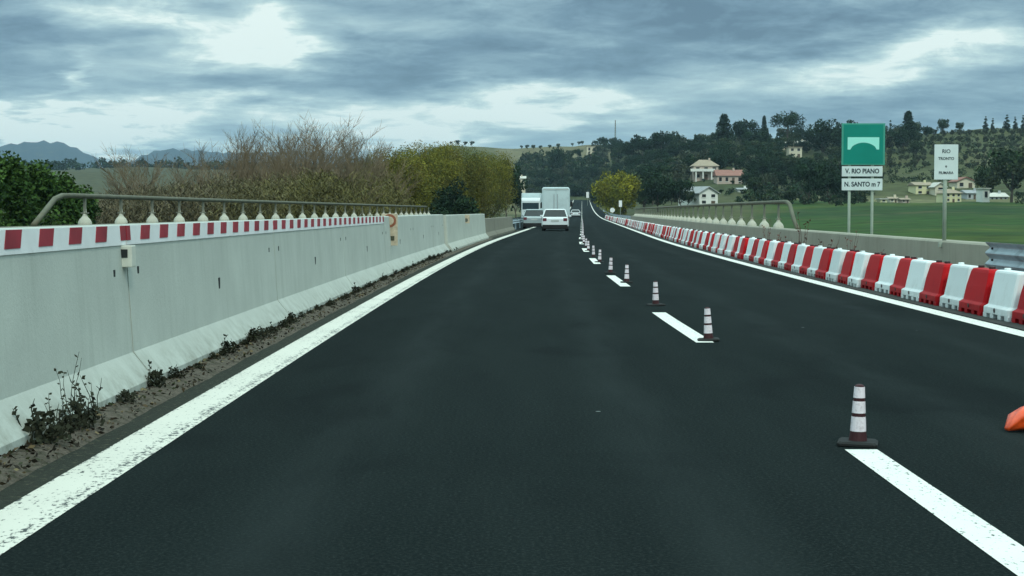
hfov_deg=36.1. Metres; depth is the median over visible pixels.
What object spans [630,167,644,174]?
evergreen tree
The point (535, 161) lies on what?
scrub
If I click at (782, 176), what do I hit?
evergreen tree
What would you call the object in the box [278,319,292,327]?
weed
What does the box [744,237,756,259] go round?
plastic barrier
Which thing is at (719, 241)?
plastic barrier
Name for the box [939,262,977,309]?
plastic barrier
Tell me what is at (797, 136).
broadleaf tree
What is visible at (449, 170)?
willow tree
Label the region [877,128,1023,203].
scrub
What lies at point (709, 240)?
plastic barrier
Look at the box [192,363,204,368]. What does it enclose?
weed
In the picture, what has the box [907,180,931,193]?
house
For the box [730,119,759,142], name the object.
evergreen tree
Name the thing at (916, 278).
plastic barrier
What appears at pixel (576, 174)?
evergreen tree
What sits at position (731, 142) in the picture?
broadleaf tree
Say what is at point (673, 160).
evergreen tree
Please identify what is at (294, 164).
bare tree
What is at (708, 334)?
lane delineator
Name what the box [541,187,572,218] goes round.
box van
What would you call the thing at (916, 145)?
broadleaf tree
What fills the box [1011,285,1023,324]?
plastic barrier
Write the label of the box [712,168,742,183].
house
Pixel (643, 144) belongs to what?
evergreen tree
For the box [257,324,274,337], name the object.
weed
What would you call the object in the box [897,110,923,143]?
conifer tree
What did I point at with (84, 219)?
bridge railing
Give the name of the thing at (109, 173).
bare tree
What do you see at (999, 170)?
broadleaf tree
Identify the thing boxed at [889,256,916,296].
plastic barrier
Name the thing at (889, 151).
olive tree
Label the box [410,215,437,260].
concrete barrier
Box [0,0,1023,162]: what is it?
sky
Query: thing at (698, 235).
plastic barrier
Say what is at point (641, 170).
evergreen tree
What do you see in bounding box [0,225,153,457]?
concrete barrier
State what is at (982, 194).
house
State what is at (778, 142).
evergreen tree
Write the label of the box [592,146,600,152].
evergreen tree
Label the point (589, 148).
house
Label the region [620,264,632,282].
lane delineator
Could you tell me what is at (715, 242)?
plastic barrier
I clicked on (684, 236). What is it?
plastic barrier
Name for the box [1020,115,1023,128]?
cypress tree
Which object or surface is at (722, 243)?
plastic barrier
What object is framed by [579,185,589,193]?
broadleaf tree
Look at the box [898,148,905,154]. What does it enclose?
olive tree
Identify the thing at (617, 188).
yellow tree
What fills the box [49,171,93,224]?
leafy bush
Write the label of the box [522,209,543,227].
car
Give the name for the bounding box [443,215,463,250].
concrete barrier
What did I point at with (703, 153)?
olive tree
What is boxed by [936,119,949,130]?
broadleaf tree
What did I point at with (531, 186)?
broadleaf tree
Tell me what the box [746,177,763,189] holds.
broadleaf tree
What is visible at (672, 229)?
plastic barrier
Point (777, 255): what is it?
plastic barrier
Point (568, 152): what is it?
broadleaf tree
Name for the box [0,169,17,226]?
leafy bush
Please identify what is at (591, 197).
evergreen tree
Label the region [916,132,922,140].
broadleaf tree
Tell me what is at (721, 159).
evergreen tree
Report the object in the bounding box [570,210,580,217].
car
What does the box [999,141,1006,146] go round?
olive tree
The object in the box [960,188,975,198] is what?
house
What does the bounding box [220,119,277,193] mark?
bare tree
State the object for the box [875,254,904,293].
plastic barrier
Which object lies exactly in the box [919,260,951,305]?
plastic barrier
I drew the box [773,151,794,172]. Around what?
evergreen tree
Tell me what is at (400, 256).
concrete barrier
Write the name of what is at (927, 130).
evergreen tree
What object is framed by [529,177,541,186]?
evergreen tree
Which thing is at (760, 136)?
evergreen tree
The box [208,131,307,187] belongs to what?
bare tree
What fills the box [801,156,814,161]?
broadleaf tree
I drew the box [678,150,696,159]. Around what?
olive tree
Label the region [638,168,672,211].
evergreen tree
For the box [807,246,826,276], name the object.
plastic barrier
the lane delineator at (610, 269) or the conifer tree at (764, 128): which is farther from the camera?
the conifer tree at (764, 128)
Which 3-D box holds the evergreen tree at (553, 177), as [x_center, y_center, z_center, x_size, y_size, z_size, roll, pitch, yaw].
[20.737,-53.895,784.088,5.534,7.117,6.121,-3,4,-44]
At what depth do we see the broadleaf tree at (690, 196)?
340.76 m
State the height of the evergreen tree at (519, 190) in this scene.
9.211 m
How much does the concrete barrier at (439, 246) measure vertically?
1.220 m
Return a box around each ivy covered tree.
[426,176,479,214]
[429,192,460,214]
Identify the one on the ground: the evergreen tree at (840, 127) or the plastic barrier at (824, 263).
the evergreen tree at (840, 127)
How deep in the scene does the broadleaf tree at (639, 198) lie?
358.23 m
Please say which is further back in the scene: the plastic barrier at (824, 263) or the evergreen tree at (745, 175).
the evergreen tree at (745, 175)
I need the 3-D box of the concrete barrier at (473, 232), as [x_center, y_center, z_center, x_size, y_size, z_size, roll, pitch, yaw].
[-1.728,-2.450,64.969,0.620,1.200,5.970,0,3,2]
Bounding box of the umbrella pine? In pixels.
[768,111,804,137]
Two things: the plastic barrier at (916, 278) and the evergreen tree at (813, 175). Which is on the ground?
the evergreen tree at (813, 175)
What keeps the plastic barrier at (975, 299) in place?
on the gutter at (1001, 322)
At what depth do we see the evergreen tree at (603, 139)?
968.17 m
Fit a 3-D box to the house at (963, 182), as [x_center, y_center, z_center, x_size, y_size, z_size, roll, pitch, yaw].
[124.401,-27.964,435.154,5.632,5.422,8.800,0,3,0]
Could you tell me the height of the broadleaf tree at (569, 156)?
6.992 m
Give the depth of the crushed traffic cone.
9.38 m
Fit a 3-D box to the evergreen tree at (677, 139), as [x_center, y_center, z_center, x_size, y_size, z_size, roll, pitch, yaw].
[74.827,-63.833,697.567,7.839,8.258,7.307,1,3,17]
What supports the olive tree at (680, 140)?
on the ground
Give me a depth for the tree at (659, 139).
686.58 m
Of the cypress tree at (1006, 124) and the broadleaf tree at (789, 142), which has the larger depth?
the cypress tree at (1006, 124)
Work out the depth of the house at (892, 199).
371.45 m
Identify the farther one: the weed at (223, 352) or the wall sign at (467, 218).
the wall sign at (467, 218)
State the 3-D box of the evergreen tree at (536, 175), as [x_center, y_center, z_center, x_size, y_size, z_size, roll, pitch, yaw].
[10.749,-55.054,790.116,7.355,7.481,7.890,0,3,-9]
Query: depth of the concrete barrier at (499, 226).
88.71 m
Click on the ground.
(992, 220)
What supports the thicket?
on the ground
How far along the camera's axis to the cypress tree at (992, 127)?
687.06 m
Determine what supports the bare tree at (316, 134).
on the ground
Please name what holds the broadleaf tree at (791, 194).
on the ground
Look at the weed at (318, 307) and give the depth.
20.25 m
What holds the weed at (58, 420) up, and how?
on the verge dirt
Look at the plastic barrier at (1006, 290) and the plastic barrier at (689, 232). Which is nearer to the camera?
the plastic barrier at (1006, 290)
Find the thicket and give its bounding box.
[92,166,419,223]
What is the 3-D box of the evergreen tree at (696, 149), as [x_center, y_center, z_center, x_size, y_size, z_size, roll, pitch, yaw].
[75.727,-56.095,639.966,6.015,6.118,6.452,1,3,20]
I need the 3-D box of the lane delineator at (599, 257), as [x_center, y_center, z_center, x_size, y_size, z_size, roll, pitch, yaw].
[2.266,-0.834,40.603,0.221,0.340,0.221,3,4,16]
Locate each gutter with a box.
[0,230,521,509]
[604,218,1023,329]
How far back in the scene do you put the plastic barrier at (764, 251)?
39.12 m
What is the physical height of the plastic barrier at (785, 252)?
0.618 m
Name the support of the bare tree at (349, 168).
on the ground
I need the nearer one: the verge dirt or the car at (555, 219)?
the verge dirt
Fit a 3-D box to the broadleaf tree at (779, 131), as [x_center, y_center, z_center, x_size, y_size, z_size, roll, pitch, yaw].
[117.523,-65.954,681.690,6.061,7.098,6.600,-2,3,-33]
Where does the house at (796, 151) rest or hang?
on the ground
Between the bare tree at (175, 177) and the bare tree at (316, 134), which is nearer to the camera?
the bare tree at (175, 177)
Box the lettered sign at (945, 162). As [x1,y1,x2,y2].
[934,144,957,246]
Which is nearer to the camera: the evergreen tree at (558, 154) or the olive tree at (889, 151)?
the olive tree at (889, 151)
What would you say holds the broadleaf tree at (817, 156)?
on the ground
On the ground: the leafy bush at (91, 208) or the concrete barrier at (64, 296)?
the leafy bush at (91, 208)
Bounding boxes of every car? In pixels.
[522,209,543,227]
[540,209,570,230]
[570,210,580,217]
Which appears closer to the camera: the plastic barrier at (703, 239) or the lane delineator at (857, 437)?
the lane delineator at (857, 437)
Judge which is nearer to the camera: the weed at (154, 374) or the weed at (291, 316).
the weed at (154, 374)
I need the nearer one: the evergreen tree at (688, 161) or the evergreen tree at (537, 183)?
the evergreen tree at (688, 161)
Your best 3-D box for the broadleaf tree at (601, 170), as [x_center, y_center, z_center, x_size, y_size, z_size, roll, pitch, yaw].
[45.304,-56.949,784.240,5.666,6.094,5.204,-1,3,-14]
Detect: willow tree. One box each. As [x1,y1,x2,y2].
[344,146,446,213]
[390,140,469,213]
[428,141,503,217]
[464,149,518,217]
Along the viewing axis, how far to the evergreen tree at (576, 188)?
758.96 m
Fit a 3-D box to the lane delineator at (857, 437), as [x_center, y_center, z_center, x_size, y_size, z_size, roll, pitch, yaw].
[1.960,0.713,8.895,0.221,0.340,0.221,2,3,15]
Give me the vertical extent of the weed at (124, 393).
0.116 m
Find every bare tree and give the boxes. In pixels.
[93,152,166,200]
[100,145,208,194]
[103,161,150,194]
[162,142,220,191]
[163,160,213,195]
[178,141,259,185]
[184,128,303,188]
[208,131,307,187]
[219,110,364,175]
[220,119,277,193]
[236,132,275,180]
[247,142,300,192]
[251,121,326,186]
[254,120,354,177]
[261,114,363,181]
[266,134,385,180]
[286,142,384,212]
[315,129,385,198]
[325,118,394,192]
[358,141,421,204]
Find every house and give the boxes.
[519,175,525,192]
[586,146,596,154]
[678,186,719,205]
[690,158,718,181]
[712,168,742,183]
[734,186,746,191]
[785,147,802,157]
[875,198,888,202]
[886,195,897,202]
[896,196,911,202]
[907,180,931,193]
[928,182,947,194]
[935,187,961,202]
[947,177,974,187]
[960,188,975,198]
[975,188,990,201]
[990,191,1009,198]
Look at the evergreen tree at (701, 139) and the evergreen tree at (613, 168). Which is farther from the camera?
the evergreen tree at (613, 168)
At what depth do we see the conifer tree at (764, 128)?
656.85 m
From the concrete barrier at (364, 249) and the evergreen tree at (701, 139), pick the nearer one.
the concrete barrier at (364, 249)
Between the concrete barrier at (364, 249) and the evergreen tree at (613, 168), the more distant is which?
the evergreen tree at (613, 168)
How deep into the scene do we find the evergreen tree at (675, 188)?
328.65 m
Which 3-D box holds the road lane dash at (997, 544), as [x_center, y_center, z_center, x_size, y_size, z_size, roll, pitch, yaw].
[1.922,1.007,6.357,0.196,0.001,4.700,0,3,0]
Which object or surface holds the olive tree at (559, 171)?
on the ground
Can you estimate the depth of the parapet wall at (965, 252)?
34.24 m
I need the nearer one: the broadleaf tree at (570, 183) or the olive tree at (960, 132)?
the olive tree at (960, 132)
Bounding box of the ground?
[0,128,1023,243]
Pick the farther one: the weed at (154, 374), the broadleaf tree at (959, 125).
the broadleaf tree at (959, 125)
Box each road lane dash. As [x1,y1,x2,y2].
[589,258,600,263]
[606,275,628,285]
[652,312,712,341]
[845,449,1023,575]
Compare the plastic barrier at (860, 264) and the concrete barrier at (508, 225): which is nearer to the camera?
the plastic barrier at (860, 264)
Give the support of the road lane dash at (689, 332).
on the road
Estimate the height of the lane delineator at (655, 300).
0.340 m
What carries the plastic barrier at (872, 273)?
on the gutter at (1001, 322)
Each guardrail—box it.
[512,218,522,228]
[603,210,630,218]
[985,242,1023,271]
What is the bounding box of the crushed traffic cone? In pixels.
[1004,406,1023,430]
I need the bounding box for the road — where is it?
[0,200,1023,575]
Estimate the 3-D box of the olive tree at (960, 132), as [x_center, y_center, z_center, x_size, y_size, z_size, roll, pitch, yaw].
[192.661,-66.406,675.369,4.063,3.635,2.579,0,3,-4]
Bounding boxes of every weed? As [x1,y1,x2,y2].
[12,398,74,444]
[44,393,70,437]
[54,354,89,430]
[58,392,104,427]
[67,371,104,419]
[115,389,141,403]
[145,360,166,387]
[168,365,185,378]
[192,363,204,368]
[209,351,220,358]
[218,347,229,355]
[221,334,239,353]
[240,339,250,344]
[246,327,263,341]
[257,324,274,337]
[266,321,277,332]
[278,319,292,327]
[285,311,299,322]
[298,311,306,317]
[314,304,323,309]
[351,282,360,292]
[795,212,810,243]
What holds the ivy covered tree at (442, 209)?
on the ground
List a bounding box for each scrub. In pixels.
[513,134,880,205]
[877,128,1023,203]
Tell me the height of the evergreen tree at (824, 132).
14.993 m
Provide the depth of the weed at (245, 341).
15.01 m
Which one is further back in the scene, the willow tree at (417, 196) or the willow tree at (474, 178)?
the willow tree at (474, 178)
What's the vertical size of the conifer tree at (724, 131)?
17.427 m
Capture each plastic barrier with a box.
[669,226,674,239]
[674,227,680,241]
[676,228,682,241]
[681,229,688,243]
[685,229,692,244]
[687,229,694,245]
[692,230,699,246]
[694,230,701,247]
[696,231,704,247]
[699,231,707,248]
[703,232,711,249]
[706,232,713,249]
[708,232,716,250]
[711,233,720,251]
[716,233,726,251]
[717,234,727,253]
[723,234,733,253]
[724,235,736,255]
[731,235,741,256]
[735,236,744,257]
[737,236,749,258]
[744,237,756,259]
[749,238,761,261]
[754,238,765,262]
[758,239,771,264]
[764,240,779,265]
[771,241,786,267]
[778,242,793,268]
[784,242,800,270]
[791,243,809,272]
[799,244,817,274]
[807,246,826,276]
[815,247,834,279]
[826,248,849,281]
[837,249,858,284]
[847,251,872,286]
[861,252,885,290]
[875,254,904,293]
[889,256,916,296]
[901,258,935,301]
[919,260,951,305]
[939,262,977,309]
[958,265,997,315]
[983,268,1023,321]
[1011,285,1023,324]
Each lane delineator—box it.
[590,245,596,256]
[595,249,603,262]
[605,257,615,272]
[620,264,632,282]
[646,281,664,305]
[697,307,719,340]
[837,384,877,447]
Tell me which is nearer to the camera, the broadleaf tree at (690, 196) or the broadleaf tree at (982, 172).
the broadleaf tree at (690, 196)
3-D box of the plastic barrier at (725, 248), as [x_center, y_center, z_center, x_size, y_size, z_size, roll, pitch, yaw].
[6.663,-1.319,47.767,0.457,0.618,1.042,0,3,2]
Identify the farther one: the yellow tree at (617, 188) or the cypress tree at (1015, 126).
the cypress tree at (1015, 126)
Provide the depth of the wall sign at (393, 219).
32.98 m
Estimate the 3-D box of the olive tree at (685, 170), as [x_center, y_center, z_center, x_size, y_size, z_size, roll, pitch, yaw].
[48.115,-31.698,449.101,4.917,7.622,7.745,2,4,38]
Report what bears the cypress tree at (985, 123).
on the ground
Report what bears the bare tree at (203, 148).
on the ground
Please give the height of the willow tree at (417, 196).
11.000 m
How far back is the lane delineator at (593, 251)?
45.27 m
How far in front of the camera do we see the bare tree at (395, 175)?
130.77 m
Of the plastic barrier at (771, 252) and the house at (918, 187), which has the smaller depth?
the plastic barrier at (771, 252)
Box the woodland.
[8,156,381,169]
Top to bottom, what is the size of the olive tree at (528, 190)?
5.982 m
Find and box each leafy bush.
[0,150,50,226]
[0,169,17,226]
[1,159,71,226]
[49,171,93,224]
[67,184,102,223]
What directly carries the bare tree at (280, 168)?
on the ground
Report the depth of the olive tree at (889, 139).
603.55 m
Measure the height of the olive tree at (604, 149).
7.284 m
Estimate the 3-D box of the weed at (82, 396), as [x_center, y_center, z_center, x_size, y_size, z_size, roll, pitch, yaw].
[-2.591,0.667,9.596,0.186,0.334,0.172,-2,4,-41]
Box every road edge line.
[0,200,573,554]
[590,202,1023,336]
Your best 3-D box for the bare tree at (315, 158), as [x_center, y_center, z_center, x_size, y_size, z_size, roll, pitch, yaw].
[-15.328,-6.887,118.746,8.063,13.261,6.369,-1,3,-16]
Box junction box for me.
[121,245,135,266]
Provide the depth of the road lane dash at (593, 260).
42.05 m
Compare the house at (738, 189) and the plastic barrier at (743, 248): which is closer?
the plastic barrier at (743, 248)
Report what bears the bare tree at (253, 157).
on the ground
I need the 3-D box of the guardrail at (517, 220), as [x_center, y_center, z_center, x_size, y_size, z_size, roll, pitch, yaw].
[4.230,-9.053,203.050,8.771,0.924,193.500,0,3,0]
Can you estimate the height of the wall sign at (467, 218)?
0.330 m
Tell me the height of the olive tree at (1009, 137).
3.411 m
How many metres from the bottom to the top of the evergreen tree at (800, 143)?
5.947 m
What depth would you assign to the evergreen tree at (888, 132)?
650.82 m
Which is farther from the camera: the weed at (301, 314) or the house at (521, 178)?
the house at (521, 178)
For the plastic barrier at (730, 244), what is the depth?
46.36 m
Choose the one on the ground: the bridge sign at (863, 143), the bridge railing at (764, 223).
the bridge sign at (863, 143)
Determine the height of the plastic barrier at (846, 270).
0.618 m
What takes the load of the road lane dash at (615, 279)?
on the road
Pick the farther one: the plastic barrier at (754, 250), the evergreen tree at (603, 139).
the evergreen tree at (603, 139)
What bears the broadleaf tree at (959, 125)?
on the ground
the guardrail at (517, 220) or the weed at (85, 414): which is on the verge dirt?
the weed at (85, 414)
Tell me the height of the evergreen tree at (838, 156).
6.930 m
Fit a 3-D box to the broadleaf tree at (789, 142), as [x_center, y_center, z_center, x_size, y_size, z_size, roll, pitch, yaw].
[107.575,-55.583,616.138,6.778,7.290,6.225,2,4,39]
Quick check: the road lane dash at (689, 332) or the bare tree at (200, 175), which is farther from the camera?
the bare tree at (200, 175)
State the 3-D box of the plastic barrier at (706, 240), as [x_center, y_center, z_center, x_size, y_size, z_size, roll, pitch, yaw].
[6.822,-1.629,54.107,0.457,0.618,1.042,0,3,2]
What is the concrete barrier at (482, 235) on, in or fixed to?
on the road
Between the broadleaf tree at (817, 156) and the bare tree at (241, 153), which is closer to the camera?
the bare tree at (241, 153)
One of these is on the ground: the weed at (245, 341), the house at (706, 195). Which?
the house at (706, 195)
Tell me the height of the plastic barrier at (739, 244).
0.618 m
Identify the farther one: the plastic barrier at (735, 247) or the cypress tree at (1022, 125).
the cypress tree at (1022, 125)
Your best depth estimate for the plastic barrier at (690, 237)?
60.24 m
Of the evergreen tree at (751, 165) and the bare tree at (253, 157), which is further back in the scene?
the evergreen tree at (751, 165)
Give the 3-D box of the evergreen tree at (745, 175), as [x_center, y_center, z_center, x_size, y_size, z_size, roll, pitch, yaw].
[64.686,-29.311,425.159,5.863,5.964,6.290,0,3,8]
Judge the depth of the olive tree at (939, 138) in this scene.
645.59 m
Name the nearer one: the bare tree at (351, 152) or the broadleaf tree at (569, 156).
the bare tree at (351, 152)
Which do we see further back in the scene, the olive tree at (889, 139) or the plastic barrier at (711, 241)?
the olive tree at (889, 139)
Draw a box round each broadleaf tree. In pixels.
[525,184,535,192]
[565,154,573,159]
[566,150,574,155]
[566,182,577,188]
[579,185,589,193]
[598,168,607,175]
[627,172,660,211]
[683,190,695,204]
[690,156,702,163]
[721,140,736,144]
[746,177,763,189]
[776,128,790,135]
[779,137,794,148]
[781,155,799,175]
[782,191,796,198]
[784,133,797,140]
[789,132,801,140]
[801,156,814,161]
[813,153,823,159]
[829,146,841,154]
[908,140,922,154]
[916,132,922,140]
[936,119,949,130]
[955,122,963,128]
[973,165,1000,192]
[986,148,1023,202]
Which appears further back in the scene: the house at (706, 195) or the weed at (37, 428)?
the house at (706, 195)
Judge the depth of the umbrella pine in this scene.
635.92 m
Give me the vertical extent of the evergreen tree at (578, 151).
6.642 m
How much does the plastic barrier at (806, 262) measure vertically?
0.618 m
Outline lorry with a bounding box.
[519,193,541,217]
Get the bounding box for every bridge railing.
[31,193,430,225]
[634,200,799,228]
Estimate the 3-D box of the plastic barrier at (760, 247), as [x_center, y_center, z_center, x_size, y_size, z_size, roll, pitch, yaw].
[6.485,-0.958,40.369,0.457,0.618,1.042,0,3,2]
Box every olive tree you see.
[525,188,534,192]
[551,168,563,177]
[599,147,609,155]
[646,158,662,164]
[661,172,676,180]
[669,164,690,177]
[674,138,685,146]
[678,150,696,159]
[693,149,709,160]
[735,151,742,167]
[744,154,760,167]
[760,173,778,187]
[837,161,847,173]
[885,134,893,151]
[886,149,893,154]
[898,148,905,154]
[936,136,943,142]
[957,129,965,135]
[997,135,1005,140]
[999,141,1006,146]
[1007,135,1015,140]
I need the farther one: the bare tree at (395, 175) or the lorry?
the lorry
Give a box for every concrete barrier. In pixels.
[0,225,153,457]
[110,220,288,379]
[266,218,353,316]
[330,216,393,287]
[384,215,418,272]
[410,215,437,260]
[431,214,448,254]
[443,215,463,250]
[455,214,472,246]
[468,214,481,243]
[477,214,488,240]
[485,218,497,237]
[494,217,506,235]
[503,217,514,232]
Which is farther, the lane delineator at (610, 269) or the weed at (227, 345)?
the lane delineator at (610, 269)
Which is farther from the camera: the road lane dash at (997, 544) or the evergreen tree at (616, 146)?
the evergreen tree at (616, 146)
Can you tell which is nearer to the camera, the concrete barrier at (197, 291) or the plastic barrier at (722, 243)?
the concrete barrier at (197, 291)
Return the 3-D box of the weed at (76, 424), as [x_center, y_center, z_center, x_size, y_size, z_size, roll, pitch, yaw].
[-2.576,0.615,9.195,0.203,0.476,0.180,-1,3,-22]
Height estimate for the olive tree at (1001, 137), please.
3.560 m
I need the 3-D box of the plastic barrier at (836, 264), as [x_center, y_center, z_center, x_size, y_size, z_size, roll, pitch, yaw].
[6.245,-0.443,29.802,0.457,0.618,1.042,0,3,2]
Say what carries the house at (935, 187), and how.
on the ground
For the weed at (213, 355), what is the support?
on the verge dirt
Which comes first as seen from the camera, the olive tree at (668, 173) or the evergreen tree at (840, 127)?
the olive tree at (668, 173)
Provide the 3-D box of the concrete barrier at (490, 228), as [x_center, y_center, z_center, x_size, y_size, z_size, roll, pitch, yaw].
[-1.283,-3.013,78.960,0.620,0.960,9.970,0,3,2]
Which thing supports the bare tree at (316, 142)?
on the ground
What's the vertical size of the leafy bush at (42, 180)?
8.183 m
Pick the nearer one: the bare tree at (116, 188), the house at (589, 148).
the bare tree at (116, 188)
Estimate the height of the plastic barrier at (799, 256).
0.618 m
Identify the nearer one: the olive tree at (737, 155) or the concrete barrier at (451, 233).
the concrete barrier at (451, 233)
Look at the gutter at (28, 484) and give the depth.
10.15 m
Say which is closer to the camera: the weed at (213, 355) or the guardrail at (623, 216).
the weed at (213, 355)
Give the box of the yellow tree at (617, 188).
[590,169,643,217]
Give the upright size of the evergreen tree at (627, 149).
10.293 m
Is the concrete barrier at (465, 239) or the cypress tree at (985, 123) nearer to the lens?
the concrete barrier at (465, 239)
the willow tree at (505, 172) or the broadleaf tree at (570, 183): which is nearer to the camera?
the willow tree at (505, 172)
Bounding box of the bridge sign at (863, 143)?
[841,123,884,233]
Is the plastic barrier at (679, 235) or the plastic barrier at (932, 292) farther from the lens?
the plastic barrier at (679, 235)
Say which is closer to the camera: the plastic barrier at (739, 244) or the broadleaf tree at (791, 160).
the plastic barrier at (739, 244)
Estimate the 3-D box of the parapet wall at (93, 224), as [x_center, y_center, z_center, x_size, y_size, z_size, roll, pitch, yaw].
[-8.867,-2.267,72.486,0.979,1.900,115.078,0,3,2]
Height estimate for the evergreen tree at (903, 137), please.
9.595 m
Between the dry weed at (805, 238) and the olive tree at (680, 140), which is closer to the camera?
the dry weed at (805, 238)
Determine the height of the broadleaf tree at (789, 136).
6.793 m
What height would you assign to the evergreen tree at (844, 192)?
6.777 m
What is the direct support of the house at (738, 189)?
on the ground
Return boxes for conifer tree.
[711,113,735,140]
[760,115,768,132]
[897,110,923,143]
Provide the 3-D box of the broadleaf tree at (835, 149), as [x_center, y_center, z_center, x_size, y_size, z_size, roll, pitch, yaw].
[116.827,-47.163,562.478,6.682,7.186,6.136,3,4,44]
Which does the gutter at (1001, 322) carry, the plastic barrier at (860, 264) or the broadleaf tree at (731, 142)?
the plastic barrier at (860, 264)
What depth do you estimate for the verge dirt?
10.76 m
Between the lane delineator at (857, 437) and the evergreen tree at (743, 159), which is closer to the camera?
the lane delineator at (857, 437)
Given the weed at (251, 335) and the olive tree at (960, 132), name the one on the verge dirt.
the weed at (251, 335)
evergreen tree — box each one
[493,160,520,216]
[513,179,528,217]
[527,171,539,179]
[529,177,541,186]
[548,173,559,183]
[550,146,565,169]
[569,168,583,179]
[569,184,583,194]
[575,149,582,156]
[589,190,596,203]
[591,156,604,164]
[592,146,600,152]
[598,137,606,142]
[610,137,623,145]
[610,142,622,150]
[611,163,622,172]
[622,143,639,157]
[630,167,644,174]
[631,137,653,155]
[633,166,647,174]
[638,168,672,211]
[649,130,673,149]
[666,179,693,208]
[670,158,685,165]
[673,135,688,142]
[678,139,693,150]
[684,154,693,165]
[692,143,703,153]
[693,136,711,144]
[707,151,728,167]
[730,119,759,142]
[737,151,758,169]
[740,169,760,185]
[741,129,772,142]
[745,158,765,173]
[765,168,787,185]
[768,137,785,150]
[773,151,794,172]
[790,125,805,135]
[792,160,828,202]
[794,139,806,150]
[800,118,841,152]
[812,160,847,202]
[832,151,840,160]
[834,119,857,135]
[840,176,856,197]
[885,129,895,141]
[890,129,915,147]
[921,126,933,137]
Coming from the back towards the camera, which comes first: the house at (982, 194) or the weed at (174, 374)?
the house at (982, 194)
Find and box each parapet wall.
[0,218,297,227]
[631,216,989,267]
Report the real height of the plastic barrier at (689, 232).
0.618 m
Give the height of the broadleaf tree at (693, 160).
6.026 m
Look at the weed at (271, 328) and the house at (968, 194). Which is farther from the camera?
the house at (968, 194)
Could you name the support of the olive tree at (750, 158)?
on the ground
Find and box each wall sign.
[381,214,397,245]
[465,215,469,222]
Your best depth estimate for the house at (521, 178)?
638.83 m
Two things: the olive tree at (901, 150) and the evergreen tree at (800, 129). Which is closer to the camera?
the olive tree at (901, 150)
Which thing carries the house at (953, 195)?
on the ground
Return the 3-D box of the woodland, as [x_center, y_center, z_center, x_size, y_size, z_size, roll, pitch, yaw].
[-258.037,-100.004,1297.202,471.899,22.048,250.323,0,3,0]
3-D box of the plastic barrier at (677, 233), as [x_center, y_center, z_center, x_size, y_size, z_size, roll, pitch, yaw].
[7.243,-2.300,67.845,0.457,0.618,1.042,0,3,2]
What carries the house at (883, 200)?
on the ground
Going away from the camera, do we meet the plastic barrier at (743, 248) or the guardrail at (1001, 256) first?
the guardrail at (1001, 256)
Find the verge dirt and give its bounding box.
[0,238,491,490]
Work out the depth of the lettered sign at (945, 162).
27.92 m
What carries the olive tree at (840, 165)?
on the ground
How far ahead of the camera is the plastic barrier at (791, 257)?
34.97 m
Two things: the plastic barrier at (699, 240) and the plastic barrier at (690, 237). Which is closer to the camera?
the plastic barrier at (699, 240)
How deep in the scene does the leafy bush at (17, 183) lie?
57.66 m
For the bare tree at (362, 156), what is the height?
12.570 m
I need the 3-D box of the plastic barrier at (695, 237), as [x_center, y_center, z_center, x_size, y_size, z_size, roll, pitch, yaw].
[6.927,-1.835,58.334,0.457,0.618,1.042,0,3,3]
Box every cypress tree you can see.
[982,116,988,130]
[990,118,994,129]
[1002,115,1009,130]
[1012,117,1017,129]
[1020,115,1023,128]
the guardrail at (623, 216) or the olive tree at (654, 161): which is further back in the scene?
the olive tree at (654, 161)
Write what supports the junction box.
attached to the concrete barrier at (64, 296)
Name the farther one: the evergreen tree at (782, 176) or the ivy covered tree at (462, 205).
the evergreen tree at (782, 176)
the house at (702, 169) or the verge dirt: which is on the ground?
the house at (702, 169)
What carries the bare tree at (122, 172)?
on the ground
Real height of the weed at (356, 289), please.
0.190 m
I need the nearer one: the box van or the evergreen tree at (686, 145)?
the box van
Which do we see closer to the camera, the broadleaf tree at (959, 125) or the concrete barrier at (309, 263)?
the concrete barrier at (309, 263)
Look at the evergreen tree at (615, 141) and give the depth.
919.98 m
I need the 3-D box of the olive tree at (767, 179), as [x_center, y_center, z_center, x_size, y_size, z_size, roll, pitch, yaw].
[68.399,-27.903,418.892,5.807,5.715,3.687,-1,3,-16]
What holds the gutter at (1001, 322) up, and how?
on the road
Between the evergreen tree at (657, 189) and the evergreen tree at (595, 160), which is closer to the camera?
the evergreen tree at (657, 189)
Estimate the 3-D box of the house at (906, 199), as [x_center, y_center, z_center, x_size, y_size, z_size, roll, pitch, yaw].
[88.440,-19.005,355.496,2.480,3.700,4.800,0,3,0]
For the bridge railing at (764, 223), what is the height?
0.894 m
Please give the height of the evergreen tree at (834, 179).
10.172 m
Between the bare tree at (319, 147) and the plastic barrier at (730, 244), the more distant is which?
the bare tree at (319, 147)

